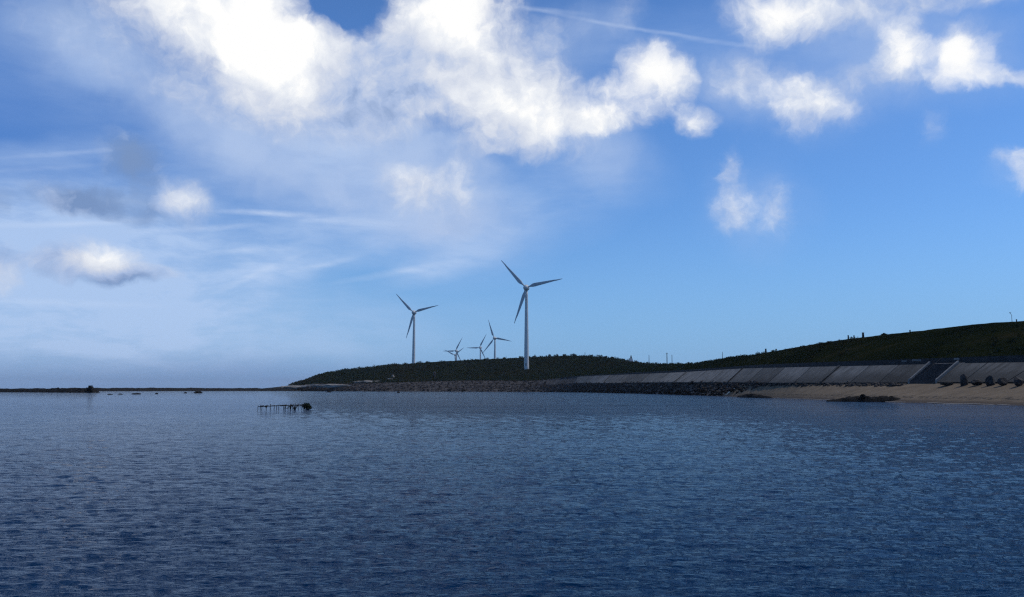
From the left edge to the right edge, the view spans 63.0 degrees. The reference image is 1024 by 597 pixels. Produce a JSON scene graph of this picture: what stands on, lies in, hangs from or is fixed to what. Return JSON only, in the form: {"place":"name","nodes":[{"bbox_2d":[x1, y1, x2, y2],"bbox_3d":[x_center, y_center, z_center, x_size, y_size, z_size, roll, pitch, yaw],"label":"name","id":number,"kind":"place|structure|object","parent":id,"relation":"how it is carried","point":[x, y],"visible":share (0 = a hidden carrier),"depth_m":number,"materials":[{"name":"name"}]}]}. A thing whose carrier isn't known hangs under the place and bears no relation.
{"place":"outdoors","nodes":[
{"label":"outdoors","id":0,"kind":"place"},
{"bbox_2d":[276,377,618,387],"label":"bank","id":1,"kind":"structure","parent":0,"point":[557,381],"depth_m":628.55,"materials":[{"name":"grey stone"}]},
{"bbox_2d":[302,384,350,387],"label":"rock outcrop","id":2,"kind":"object","parent":1,"relation":"on","point":[325,385],"visible":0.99,"depth_m":678.71,"materials":[{"name":"grey stone"}]},
{"bbox_2d":[560,357,1023,383],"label":"sea wall","id":3,"kind":"structure","parent":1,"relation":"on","point":[1008,369],"depth_m":149.47,"materials":[{"name":"concrete"}]},
{"bbox_2d":[908,359,958,382],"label":"beach stairs","id":4,"kind":"structure","parent":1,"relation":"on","point":[927,372],"depth_m":116.47,"materials":[{"name":"concrete"}]},
{"bbox_2d":[0,391,1023,596],"bbox_3d":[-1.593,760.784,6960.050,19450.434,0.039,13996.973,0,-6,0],"label":"water","id":5,"kind":"structure","parent":0,"point":[347,494],"depth_m":11.86,"materials":[{"name":"blue liquid"}]},
{"bbox_2d":[0,387,99,392],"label":"jetty","id":6,"kind":"object","parent":5,"relation":"in","point":[67,390],"visible":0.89,"depth_m":329.89,"materials":[{"name":"grey stone"}]},
{"bbox_2d":[87,385,93,390],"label":"beacon block","id":7,"kind":"structure","parent":6,"relation":"on","point":[90,387],"depth_m":317.54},
{"bbox_2d":[94,387,301,390],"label":"reef","id":8,"kind":"object","parent":5,"relation":"in","point":[190,389],"visible":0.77,"depth_m":617.93},
{"bbox_2d":[258,403,312,409],"bbox_3d":[-16.713,8.175,61.630,3.972,1.049,1.314,1,-6,-4],"label":"oyster rack","id":9,"kind":"object","parent":5,"relation":"in","point":[308,406],"visible":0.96,"depth_m":61.35,"materials":[{"name":"brown wood"}]},
{"bbox_2d":[794,398,1005,404],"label":"foam","id":10,"kind":"object","parent":5,"relation":"on","point":[915,402],"visible":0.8,"depth_m":99.36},
{"bbox_2d":[0,0,1023,388],"label":"sky","id":11,"kind":"structure","parent":0,"point":[194,193],"materials":[{"name":"blue"}]},
{"bbox_2d":[282,379,765,395],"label":"rocky shore","id":12,"kind":"structure","parent":0,"point":[521,389],"depth_m":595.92,"materials":[{"name":"grey stone"}]},
{"bbox_2d":[279,385,306,388],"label":"rock outcrop","id":13,"kind":"object","parent":12,"relation":"on","point":[294,386],"visible":0.91,"depth_m":702.54,"materials":[{"name":"grey stone"}]},
{"bbox_2d":[262,321,1023,388],"bbox_3d":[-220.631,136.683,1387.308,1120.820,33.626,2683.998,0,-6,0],"label":"hill","id":14,"kind":"structure","parent":0,"point":[907,344],"depth_m":171.31,"materials":[{"name":"green plant"}]},
{"bbox_2d":[354,380,375,382],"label":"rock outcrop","id":15,"kind":"object","parent":14,"relation":"on","point":[365,381],"visible":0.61,"depth_m":685.59,"materials":[{"name":"grey stone"}]},
{"bbox_2d":[396,294,437,362],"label":"wind turbine","id":16,"kind":"object","parent":14,"relation":"on","point":[414,312],"visible":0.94,"depth_m":1016.66,"materials":[{"name":"paint"}]},
{"bbox_2d":[448,339,461,360],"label":"wind turbine","id":17,"kind":"object","parent":14,"relation":"on","point":[456,350],"visible":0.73,"depth_m":1794.69,"materials":[{"name":"paint"}]},
{"bbox_2d":[470,335,485,359],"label":"wind turbine","id":18,"kind":"object","parent":14,"relation":"on","point":[479,347],"visible":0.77,"depth_m":1775.45,"materials":[{"name":"paint"}]},
{"bbox_2d":[484,320,508,358],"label":"wind turbine","id":19,"kind":"object","parent":14,"relation":"on","point":[494,338],"visible":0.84,"depth_m":1391.42,"materials":[{"name":"paint"}]},
{"bbox_2d":[501,260,560,368],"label":"wind turbine","id":20,"kind":"object","parent":14,"relation":"on","point":[526,334],"visible":0.99,"depth_m":720.60,"materials":[{"name":"paint"}]},
{"bbox_2d":[288,323,1023,384],"bbox_3d":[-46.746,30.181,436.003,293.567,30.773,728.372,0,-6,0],"label":"shrubs","id":21,"kind":"object","parent":14,"relation":"on","point":[349,373],"visible":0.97,"depth_m":666.30,"materials":[{"name":"green plant"}]},
{"bbox_2d":[633,355,1023,372],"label":"retaining wall","id":22,"kind":"structure","parent":14,"relation":"on","point":[951,360],"depth_m":129.21,"materials":[{"name":"concrete"}]},
{"bbox_2d":[547,362,1002,379],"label":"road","id":23,"kind":"structure","parent":0,"point":[872,365],"depth_m":123.43,"materials":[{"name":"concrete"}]},
{"bbox_2d":[725,383,1023,405],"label":"beach","id":24,"kind":"structure","parent":0,"point":[984,394],"depth_m":110.25,"materials":[{"name":"beige sand"}]},
{"bbox_2d":[737,393,771,397],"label":"reef rock","id":25,"kind":"object","parent":24,"relation":"on","point":[751,395],"visible":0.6,"depth_m":165.01,"materials":[{"name":"grey stone"}]},
{"bbox_2d":[707,380,903,386],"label":"rubble","id":26,"kind":"object","parent":24,"relation":"on","point":[875,384],"visible":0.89,"depth_m":142.79,"materials":[{"name":"grey stone"}]},
{"bbox_2d":[826,396,900,401],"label":"reef rock","id":27,"kind":"object","parent":24,"relation":"on","point":[868,399],"visible":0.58,"depth_m":109.34,"materials":[{"name":"grey stone"}]},
{"bbox_2d":[940,381,952,384],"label":"boulder","id":28,"kind":"object","parent":24,"relation":"on","point":[946,382],"visible":1,"depth_m":108.52,"materials":[{"name":"stone"}]},
{"bbox_2d":[960,374,967,385],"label":"boulder","id":29,"kind":"object","parent":24,"relation":"on","point":[963,380],"visible":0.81,"depth_m":105.55,"materials":[{"name":"grey stone"}]},
{"bbox_2d":[971,379,982,384],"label":"boulder","id":30,"kind":"object","parent":24,"relation":"on","point":[976,382],"visible":1,"depth_m":103.24,"materials":[{"name":"grey stone"}]},
{"bbox_2d":[985,375,994,385],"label":"boulder","id":31,"kind":"object","parent":24,"relation":"on","point":[989,380],"visible":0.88,"depth_m":100.96,"materials":[{"name":"grey stone"}]},
{"bbox_2d":[997,377,1007,385],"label":"boulder","id":32,"kind":"object","parent":24,"relation":"on","point":[1002,381],"visible":1,"depth_m":98.71,"materials":[{"name":"grey stone"}]},
{"bbox_2d":[1014,377,1023,385],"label":"boulder","id":33,"kind":"object","parent":24,"relation":"on","point":[1018,381],"visible":1,"depth_m":95.69,"materials":[{"name":"grey stone"}]}
]}

